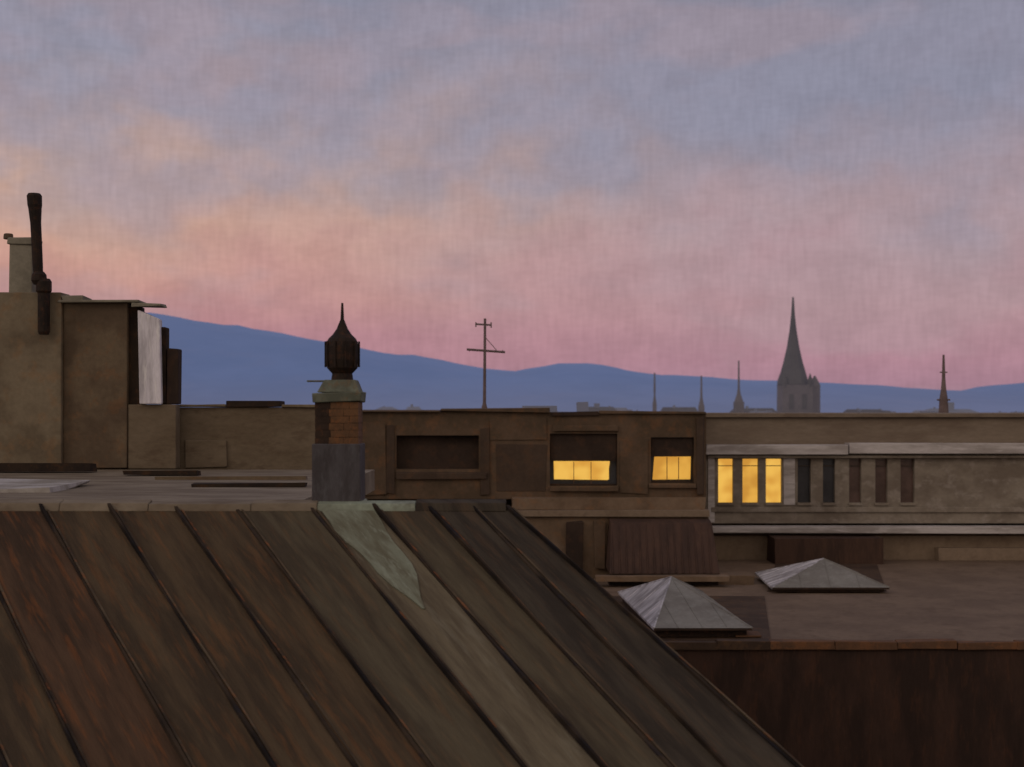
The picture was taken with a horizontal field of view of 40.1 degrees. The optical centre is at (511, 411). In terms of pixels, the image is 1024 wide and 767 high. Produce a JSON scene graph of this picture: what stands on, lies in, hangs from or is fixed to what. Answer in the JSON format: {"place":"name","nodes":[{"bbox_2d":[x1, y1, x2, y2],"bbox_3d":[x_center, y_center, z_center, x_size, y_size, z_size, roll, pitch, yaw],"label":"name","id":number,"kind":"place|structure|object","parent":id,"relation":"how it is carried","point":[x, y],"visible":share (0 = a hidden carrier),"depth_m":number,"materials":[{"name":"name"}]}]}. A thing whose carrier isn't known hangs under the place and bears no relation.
{"place":"outdoors","nodes":[
{"label":"outdoors","id":0,"kind":"place"},
{"bbox_2d":[97,407,314,469],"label":"wall","id":1,"kind":"structure","parent":0,"point":[247,438],"depth_m":24.60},
{"bbox_2d":[180,401,314,407],"bbox_3d":[-4.672,-0.117,24.765,2.490,0.129,0.470,0,0,0],"label":"coping","id":2,"kind":"object","parent":1,"relation":"on","point":[255,404],"visible":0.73,"depth_m":24.53,"materials":[{"name":"brown stone"}]},
{"bbox_2d":[0,0,1023,389],"label":"sky","id":3,"kind":"structure","parent":0,"point":[643,186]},
{"bbox_2d":[363,412,708,578],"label":"walls","id":4,"kind":"structure","parent":0,"point":[630,426],"depth_m":45.00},
{"bbox_2d":[467,318,504,407],"bbox_3d":[-0.855,-1.503,46.000,1.266,3.066,0.500,0,0,0],"label":"tv antenna","id":5,"kind":"object","parent":4,"relation":"on","point":[484,351],"visible":0.92,"depth_m":45.97,"materials":[{"name":"metal"}]},
{"bbox_2d":[362,417,704,495],"bbox_3d":[0.685,1.447,44.928,10.980,2.552,0.137,0,0,0],"label":"wall relief","id":6,"kind":"object","parent":4,"relation":"attached to","point":[520,467],"depth_m":44.96},
{"bbox_2d":[362,402,709,516],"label":"cornice","id":7,"kind":"structure","parent":4,"relation":"on","point":[610,506],"depth_m":44.50,"materials":[{"name":"brown stone"}]},
{"bbox_2d":[397,434,692,485],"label":"windows","id":8,"kind":"structure","parent":4,"relation":"attached to","point":[582,459],"depth_m":45.27,"materials":[{"name":"yellow glass"}]},
{"bbox_2d":[148,313,1023,412],"bbox_3d":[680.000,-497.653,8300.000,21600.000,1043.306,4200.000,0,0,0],"label":"hills","id":9,"kind":"structure","parent":0,"point":[222,364],"depth_m":7141.89,"materials":[{"name":"blue"}]},
{"bbox_2d":[653,373,656,410],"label":"church spire","id":10,"kind":"structure","parent":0,"point":[654,404],"depth_m":599.55,"materials":[{"name":"stone"}]},
{"bbox_2d":[698,376,704,411],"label":"church spire","id":11,"kind":"structure","parent":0,"point":[701,406],"depth_m":499.53,"materials":[{"name":"stone"}]},
{"bbox_2d":[733,361,743,412],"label":"church spire","id":12,"kind":"structure","parent":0,"point":[738,404],"depth_m":419.17,"materials":[{"name":"stone"}]},
{"bbox_2d":[777,297,819,412],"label":"church","id":13,"kind":"structure","parent":0,"point":[798,391],"depth_m":347.45,"materials":[{"name":"stone"}]},
{"bbox_2d":[675,649,1023,766],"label":"walls","id":14,"kind":"structure","parent":0,"point":[896,708],"depth_m":32.00,"materials":[{"name":"brick"}]},
{"bbox_2d":[718,572,761,636],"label":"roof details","id":15,"kind":"object","parent":14,"relation":"on","point":[741,578],"visible":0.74,"depth_m":42.80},
{"bbox_2d":[566,518,729,584],"bbox_3d":[4.109,4.696,43.248,4.854,2.609,2.295,0,0,0],"label":"lean to","id":16,"kind":"object","parent":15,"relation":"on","point":[640,551],"visible":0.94,"depth_m":43.11,"materials":[{"name":"rusty corrugated metal"}]},
{"bbox_2d":[618,576,752,636],"bbox_3d":[4.255,4.733,35.674,2.393,1.066,6.567,0,0,-2],"label":"pyramid skylight","id":17,"kind":"object","parent":15,"relation":"on","point":[670,606],"visible":0.98,"depth_m":33.62,"materials":[{"name":"glass"},{"name":"grey metal"}]},
{"bbox_2d":[755,558,889,591],"bbox_3d":[9.251,4.863,42.550,3.436,0.806,3.734,0,0,0],"label":"pyramid skylight","id":18,"kind":"object","parent":15,"relation":"on","point":[822,575],"visible":1,"depth_m":41.28,"materials":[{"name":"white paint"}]},
{"bbox_2d":[767,535,1023,563],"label":"wing","id":19,"kind":"structure","parent":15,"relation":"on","point":[796,549],"depth_m":48.50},
{"bbox_2d":[594,560,1023,640],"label":"roof deck","id":20,"kind":"structure","parent":14,"relation":"on","point":[959,600],"depth_m":38.44,"materials":[{"name":"brown concrete"}]},
{"bbox_2d":[664,639,1023,649],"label":"coping","id":21,"kind":"object","parent":14,"relation":"on","point":[766,644],"visible":0.77,"depth_m":31.92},
{"bbox_2d":[706,417,1023,559],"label":"walls","id":22,"kind":"structure","parent":0,"point":[968,482],"depth_m":50.00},
{"bbox_2d":[717,459,915,504],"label":"windows","id":23,"kind":"structure","parent":22,"relation":"attached to","point":[773,480],"depth_m":50.20,"materials":[{"name":"yellow glass"}]},
{"bbox_2d":[706,413,1023,535],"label":"roof edge","id":24,"kind":"object","parent":22,"relation":"on","point":[844,450],"visible":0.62,"depth_m":49.66,"materials":[{"name":"grey stone"}]},
{"bbox_2d":[937,355,949,412],"bbox_3d":[17.229,-1.075,56.000,0.447,2.350,0.383,0,0,39],"label":"spire","id":25,"kind":"object","parent":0,"point":[943,399],"visible":0.94,"depth_m":55.92,"materials":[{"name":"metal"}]},
{"label":"ground","id":26,"kind":"structure","parent":0,"visible":0},
{"bbox_2d":[375,402,1023,412],"bbox_3d":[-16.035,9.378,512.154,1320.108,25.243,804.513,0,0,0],"label":"distant rooftops","id":27,"kind":"object","parent":26,"relation":"on","point":[598,408],"visible":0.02,"depth_m":524.72,"materials":[{"name":"stone"}]},
{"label":"walls","id":28,"kind":"object","parent":26,"relation":"on","visible":0},
{"bbox_2d":[0,470,374,501],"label":"terrace roof","id":29,"kind":"structure","parent":28,"relation":"on","point":[108,484],"depth_m":18.12,"materials":[{"name":"grey concrete"}]},
{"bbox_2d":[0,193,181,468],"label":"stair penthouse","id":30,"kind":"object","parent":29,"relation":"on","point":[85,379],"visible":0.94,"depth_m":24.12,"materials":[{"name":"brown paint"}]},
{"bbox_2d":[0,463,307,486],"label":"terrace kerbs","id":31,"kind":"structure","parent":29,"relation":"on","point":[92,467],"depth_m":21.60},
{"bbox_2d":[0,505,793,766],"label":"roof panels","id":32,"kind":"object","parent":28,"relation":"on","point":[104,706],"visible":1,"depth_m":13.17,"materials":[{"name":"brown metal"}]},
{"bbox_2d":[0,499,505,510],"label":"ridge cap","id":33,"kind":"object","parent":32,"relation":"on","point":[254,505],"visible":1,"depth_m":14.93,"materials":[{"name":"metal"}]},
{"bbox_2d":[0,503,803,766],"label":"standing seams","id":34,"kind":"object","parent":32,"relation":"on","point":[543,698],"visible":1,"depth_m":13.08,"materials":[{"name":"brown metal"}]},
{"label":"back slope","id":35,"kind":"object","parent":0,"visible":0},
{"bbox_2d":[307,303,366,502],"bbox_3d":[-1.854,0.030,15.177,0.732,2.417,0.841,0,0,0],"label":"chimney","id":36,"kind":"object","parent":35,"relation":"on","point":[338,456],"visible":0.94,"depth_m":15.08,"materials":[{"name":"brick"}]}
]}

